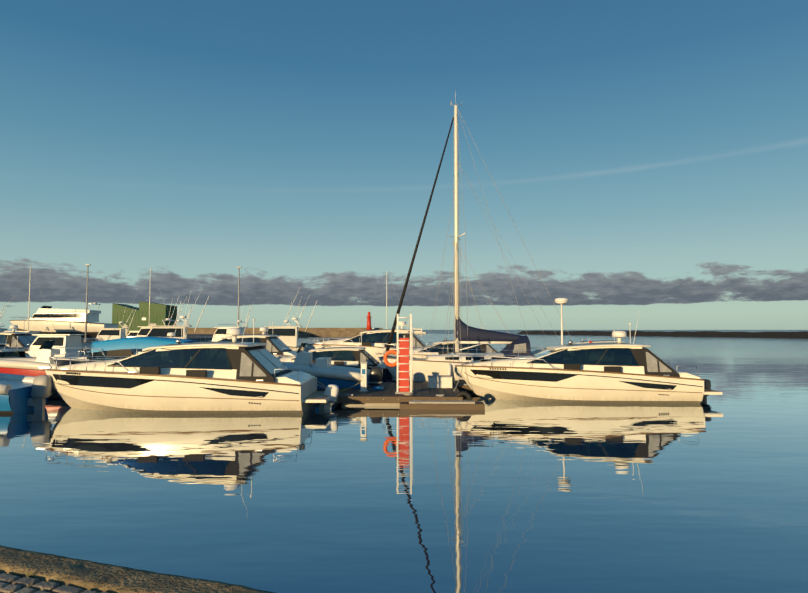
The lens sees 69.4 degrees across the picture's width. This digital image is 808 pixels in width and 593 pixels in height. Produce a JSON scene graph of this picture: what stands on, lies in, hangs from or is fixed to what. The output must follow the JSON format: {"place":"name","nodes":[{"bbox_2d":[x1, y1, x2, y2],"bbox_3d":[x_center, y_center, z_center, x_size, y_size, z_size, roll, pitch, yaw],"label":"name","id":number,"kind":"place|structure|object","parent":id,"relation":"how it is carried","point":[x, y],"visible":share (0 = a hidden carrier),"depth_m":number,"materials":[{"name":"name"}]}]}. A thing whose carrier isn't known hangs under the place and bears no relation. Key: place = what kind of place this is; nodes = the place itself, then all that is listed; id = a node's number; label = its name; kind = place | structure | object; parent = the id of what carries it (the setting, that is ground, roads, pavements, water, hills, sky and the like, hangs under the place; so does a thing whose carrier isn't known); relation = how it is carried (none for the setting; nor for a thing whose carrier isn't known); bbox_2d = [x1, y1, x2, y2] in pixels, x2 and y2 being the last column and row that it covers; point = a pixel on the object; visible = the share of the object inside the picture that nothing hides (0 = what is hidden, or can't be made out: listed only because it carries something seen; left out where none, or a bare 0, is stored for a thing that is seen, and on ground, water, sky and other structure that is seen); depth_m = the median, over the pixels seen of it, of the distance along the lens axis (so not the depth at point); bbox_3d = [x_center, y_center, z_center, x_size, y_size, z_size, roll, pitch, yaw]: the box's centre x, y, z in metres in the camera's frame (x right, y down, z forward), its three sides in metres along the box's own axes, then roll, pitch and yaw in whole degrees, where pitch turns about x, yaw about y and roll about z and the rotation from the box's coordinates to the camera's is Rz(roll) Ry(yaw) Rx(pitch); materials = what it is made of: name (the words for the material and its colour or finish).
{"place":"outdoors","nodes":[
{"label":"outdoors","id":0,"kind":"place"},
{"bbox_2d":[81,334,311,350],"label":"harbour ground","id":1,"kind":"structure","parent":0,"point":[198,337],"depth_m":129.63,"materials":[{"name":"grey concrete"}]},
{"bbox_2d":[9,303,117,340],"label":"yacht on hard","id":2,"kind":"object","parent":1,"relation":"on","point":[67,321],"visible":0.88,"depth_m":79.58,"materials":[{"name":"grey plastic"}]},
{"bbox_2d":[84,264,90,341],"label":"lamp pole","id":3,"kind":"object","parent":1,"relation":"on","point":[86,304],"visible":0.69,"depth_m":63.01,"materials":[{"name":"grey metal"}]},
{"bbox_2d":[112,301,176,335],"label":"green shed","id":4,"kind":"structure","parent":1,"relation":"on","point":[159,313],"depth_m":148.66,"materials":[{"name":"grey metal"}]},
{"bbox_2d":[237,267,241,326],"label":"lamp pole","id":5,"kind":"object","parent":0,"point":[238,292],"visible":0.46,"depth_m":66.63,"materials":[{"name":"grey metal"}]},
{"bbox_2d":[0,330,807,592],"bbox_3d":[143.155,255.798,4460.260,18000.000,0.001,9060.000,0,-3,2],"label":"water","id":6,"kind":"structure","parent":0,"point":[709,494],"depth_m":9.21,"materials":[{"name":"blue liquid"}]},
{"bbox_2d":[0,343,9,348],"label":"motor boat","id":7,"kind":"object","parent":6,"relation":"on","point":[2,346],"depth_m":31.05,"materials":[{"name":"white plastic"}]},
{"bbox_2d":[0,299,10,331],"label":"fish boat","id":8,"kind":"object","parent":6,"relation":"on","point":[1,315],"visible":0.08,"depth_m":51.76,"materials":[{"name":"grey"}]},
{"bbox_2d":[0,332,29,357],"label":"motor boat","id":9,"kind":"object","parent":6,"relation":"on","point":[12,353],"visible":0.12,"depth_m":27.54,"materials":[{"name":"white plastic"}]},
{"bbox_2d":[0,314,35,352],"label":"motor boat","id":10,"kind":"object","parent":6,"relation":"on","point":[26,339],"visible":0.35,"depth_m":41.36,"materials":[{"name":"white plastic"}]},
{"bbox_2d":[0,373,52,412],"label":"boat","id":11,"kind":"object","parent":6,"relation":"on","point":[19,393],"visible":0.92,"depth_m":18.27,"materials":[{"name":"grey"}]},
{"bbox_2d":[0,265,55,337],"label":"sailboat","id":12,"kind":"object","parent":6,"relation":"on","point":[35,332],"visible":0.06,"depth_m":59.17,"materials":[{"name":"grey"}]},
{"bbox_2d":[0,340,78,376],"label":"red boat","id":13,"kind":"object","parent":6,"relation":"on","point":[25,366],"visible":0.31,"depth_m":24.25,"materials":[{"name":"plastic"}]},
{"bbox_2d":[9,334,85,357],"bbox_3d":[-18.466,3.444,31.775,6.655,2.779,2.404,0,-3,2],"label":"boat cabin","id":14,"kind":"object","parent":6,"relation":"on","point":[67,340],"visible":0.15,"depth_m":31.25,"materials":[{"name":"grey plastic"}]},
{"bbox_2d":[81,308,135,351],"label":"motorboat","id":15,"kind":"object","parent":6,"relation":"on","point":[104,334],"visible":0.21,"depth_m":59.22,"materials":[{"name":"grey plastic"}]},
{"bbox_2d":[52,337,201,366],"bbox_3d":[-10.317,3.011,23.925,8.460,2.731,2.911,0,-3,2],"label":"covered boat","id":16,"kind":"object","parent":6,"relation":"on","point":[119,347],"visible":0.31,"depth_m":23.11,"materials":[{"name":"blue fabric"}]},
{"bbox_2d":[81,325,181,355],"bbox_3d":[-15.283,3.252,34.944,8.783,3.573,2.913,0,-3,5],"label":"motor boat","id":17,"kind":"object","parent":6,"relation":"on","point":[139,351],"visible":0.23,"depth_m":34.66,"materials":[{"name":"white plastic"}]},
{"bbox_2d":[121,267,173,337],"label":"sailboat","id":18,"kind":"object","parent":6,"relation":"on","point":[132,334],"visible":0.06,"depth_m":65.76,"materials":[{"name":"grey"}]},
{"bbox_2d":[119,297,186,338],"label":"motorboat","id":19,"kind":"object","parent":6,"relation":"on","point":[143,331],"visible":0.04,"depth_m":47.67,"materials":[{"name":"grey"}]},
{"bbox_2d":[146,290,208,338],"bbox_3d":[-15.305,2.356,39.240,8.159,5.776,2.810,1,-3,-15],"label":"motorboat","id":20,"kind":"object","parent":6,"relation":"on","point":[158,331],"visible":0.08,"depth_m":38.47,"materials":[{"name":"grey"}]},
{"bbox_2d":[168,295,190,327],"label":"fishing rod","id":21,"kind":"object","parent":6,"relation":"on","point":[179,318],"visible":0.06,"depth_m":55.37,"materials":[{"name":"grey"}]},
{"bbox_2d":[39,307,338,412],"bbox_3d":[-6.948,2.228,18.852,9.703,3.928,3.189,0,-3,1],"label":"cruiser","id":22,"kind":"object","parent":6,"relation":"on","point":[233,376],"visible":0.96,"depth_m":17.59,"materials":[{"name":"white plastic"}]},
{"bbox_2d":[49,386,346,396],"bbox_3d":[-13.554,3.771,23.053,22.890,0.645,2.489,0,-3,2],"label":"pontoon","id":23,"kind":"object","parent":6,"relation":"on","point":[54,392],"depth_m":21.81,"materials":[{"name":"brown wood"}]},
{"bbox_2d":[200,307,251,341],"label":"motorboat","id":24,"kind":"object","parent":6,"relation":"on","point":[219,333],"visible":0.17,"depth_m":58.28,"materials":[{"name":"grey plastic"}]},
{"bbox_2d":[216,317,296,357],"bbox_3d":[-10.400,3.210,37.228,9.245,4.062,3.066,0,-3,4],"label":"motor boat","id":25,"kind":"object","parent":6,"relation":"on","point":[276,346],"visible":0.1,"depth_m":36.20,"materials":[{"name":"white plastic"}]},
{"bbox_2d":[265,302,303,331],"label":"fishing rod","id":26,"kind":"object","parent":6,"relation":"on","point":[286,321],"visible":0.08,"depth_m":51.78,"materials":[{"name":"grey"}]},
{"bbox_2d":[187,328,382,336],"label":"wall","id":27,"kind":"structure","parent":6,"relation":"in","point":[332,332],"depth_m":201.70,"materials":[{"name":"stone"}]},
{"bbox_2d":[366,312,371,329],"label":"red beacon","id":28,"kind":"object","parent":27,"relation":"on","point":[368,322],"visible":0.98,"depth_m":203.60,"materials":[{"name":"paint"}]},
{"bbox_2d":[264,288,316,351],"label":"motorboat","id":29,"kind":"object","parent":6,"relation":"on","point":[288,335],"visible":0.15,"depth_m":44.65,"materials":[{"name":"grey plastic"}]},
{"bbox_2d":[282,342,382,388],"bbox_3d":[-3.792,3.072,22.879,5.950,2.518,2.480,0,-3,2],"label":"blue boat","id":30,"kind":"object","parent":6,"relation":"on","point":[326,373],"visible":0.33,"depth_m":22.38,"materials":[{"name":"grey"}]},
{"bbox_2d":[277,330,393,381],"bbox_3d":[-3.696,3.052,28.395,7.581,3.084,2.514,0,-3,0],"label":"motorboat","id":31,"kind":"object","parent":6,"relation":"on","point":[354,357],"visible":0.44,"depth_m":27.53,"materials":[{"name":"white plastic"}]},
{"bbox_2d":[306,312,432,362],"bbox_3d":[-1.761,3.138,40.017,10.354,4.718,3.434,0,-3,4],"label":"motor boat","id":32,"kind":"object","parent":6,"relation":"on","point":[373,340],"visible":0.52,"depth_m":38.90,"materials":[{"name":"white plastic"}]},
{"bbox_2d":[352,271,407,336],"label":"sailboat","id":33,"kind":"object","parent":6,"relation":"on","point":[386,300],"visible":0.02,"depth_m":70.06,"materials":[{"name":"grey metal"}]},
{"bbox_2d":[336,382,462,405],"bbox_3d":[-0.140,3.695,21.724,4.290,0.645,5.289,0,-3,2],"label":"floating dock","id":34,"kind":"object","parent":6,"relation":"on","point":[421,391],"depth_m":19.52,"materials":[{"name":"brown wood"}]},
{"bbox_2d":[359,361,367,391],"bbox_3d":[-1.425,2.846,20.711,0.300,1.065,0.300,0,-3,2],"label":"power pedestal","id":35,"kind":"object","parent":34,"relation":"on","point":[363,376],"visible":1,"depth_m":20.61,"materials":[{"name":"white paint"}]},
{"bbox_2d":[383,314,412,393],"bbox_3d":[-0.204,1.977,20.271,1.031,2.750,0.350,0,-3,2],"label":"safety ladder","id":36,"kind":"object","parent":34,"relation":"on","point":[402,356],"visible":1,"depth_m":20.21,"materials":[{"name":"red metal"}]},
{"bbox_2d":[337,375,471,400],"bbox_3d":[0.082,3.380,20.833,4.438,0.852,3.540,0,-3,2],"label":"dock","id":37,"kind":"object","parent":34,"relation":"on","point":[439,381],"visible":0.94,"depth_m":22.05,"materials":[{"name":"white paint"}]},
{"bbox_2d":[413,328,425,333],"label":"motorboat","id":38,"kind":"object","parent":6,"relation":"on","point":[417,331],"visible":0.44,"depth_m":327.55,"materials":[{"name":"grey plastic"}]},
{"bbox_2d":[374,324,499,362],"bbox_3d":[2.679,3.173,33.544,8.782,3.573,2.913,0,-3,0],"label":"motor boat","id":39,"kind":"object","parent":6,"relation":"on","point":[437,348],"visible":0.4,"depth_m":32.60,"materials":[{"name":"white plastic"}]},
{"bbox_2d":[400,400,484,409],"bbox_3d":[1.216,3.608,18.779,2.690,0.485,0.689,0,-3,2],"label":"floating dock","id":40,"kind":"object","parent":6,"relation":"on","point":[442,405],"visible":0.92,"depth_m":18.46,"materials":[{"name":"brown wood"}]},
{"bbox_2d":[452,379,474,393],"bbox_3d":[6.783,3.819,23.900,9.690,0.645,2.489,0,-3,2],"label":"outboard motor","id":41,"kind":"object","parent":6,"relation":"in","point":[462,385],"visible":0.17,"depth_m":22.96,"materials":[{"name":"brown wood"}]},
{"bbox_2d":[380,90,592,381],"bbox_3d":[3.729,-2.563,26.831,9.632,14.200,3.198,0,-3,-1],"label":"sailboat","id":42,"kind":"object","parent":6,"relation":"on","point":[432,364],"visible":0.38,"depth_m":26.54,"materials":[{"name":"white plastic"}]},
{"bbox_2d":[531,328,624,354],"bbox_3d":[11.463,3.401,36.400,8.320,3.385,2.759,0,-3,2],"label":"motor boat","id":43,"kind":"object","parent":6,"relation":"on","point":[584,341],"visible":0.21,"depth_m":36.12,"materials":[{"name":"white plastic"}]},
{"bbox_2d":[452,311,721,402],"bbox_3d":[6.398,2.412,21.319,9.245,3.761,3.066,0,-3,4],"label":"cruiser","id":44,"kind":"object","parent":6,"relation":"on","point":[618,371],"visible":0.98,"depth_m":20.11,"materials":[{"name":"white plastic"}]},
{"bbox_2d":[517,331,807,338],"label":"breakwater","id":45,"kind":"object","parent":6,"relation":"in","point":[803,334],"visible":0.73,"depth_m":206.96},
{"bbox_2d":[0,0,807,329],"label":"sky","id":46,"kind":"structure","parent":0,"point":[649,157],"materials":[{"name":"blue"}]},
{"bbox_2d":[555,298,567,344],"bbox_3d":[6.480,1.809,23.923,0.540,3.500,0.540,0,-3,2],"label":"dock lamp","id":47,"kind":"object","parent":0,"point":[561,301],"visible":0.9,"depth_m":23.90,"materials":[{"name":"white metal"}]},
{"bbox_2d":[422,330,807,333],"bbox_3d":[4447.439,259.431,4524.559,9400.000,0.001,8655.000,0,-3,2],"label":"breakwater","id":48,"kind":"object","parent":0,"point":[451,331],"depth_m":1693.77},
{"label":"quay ground","id":49,"kind":"structure","parent":0,"visible":0},
{"bbox_2d":[0,573,107,592],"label":"quay setts","id":50,"kind":"structure","parent":49,"relation":"on","point":[17,584],"depth_m":3.49,"materials":[{"name":"stone"}]},
{"bbox_2d":[0,545,274,592],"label":"quay kerb","id":51,"kind":"structure","parent":49,"relation":"on","point":[87,575],"depth_m":3.61,"materials":[{"name":"stone"}]}
]}

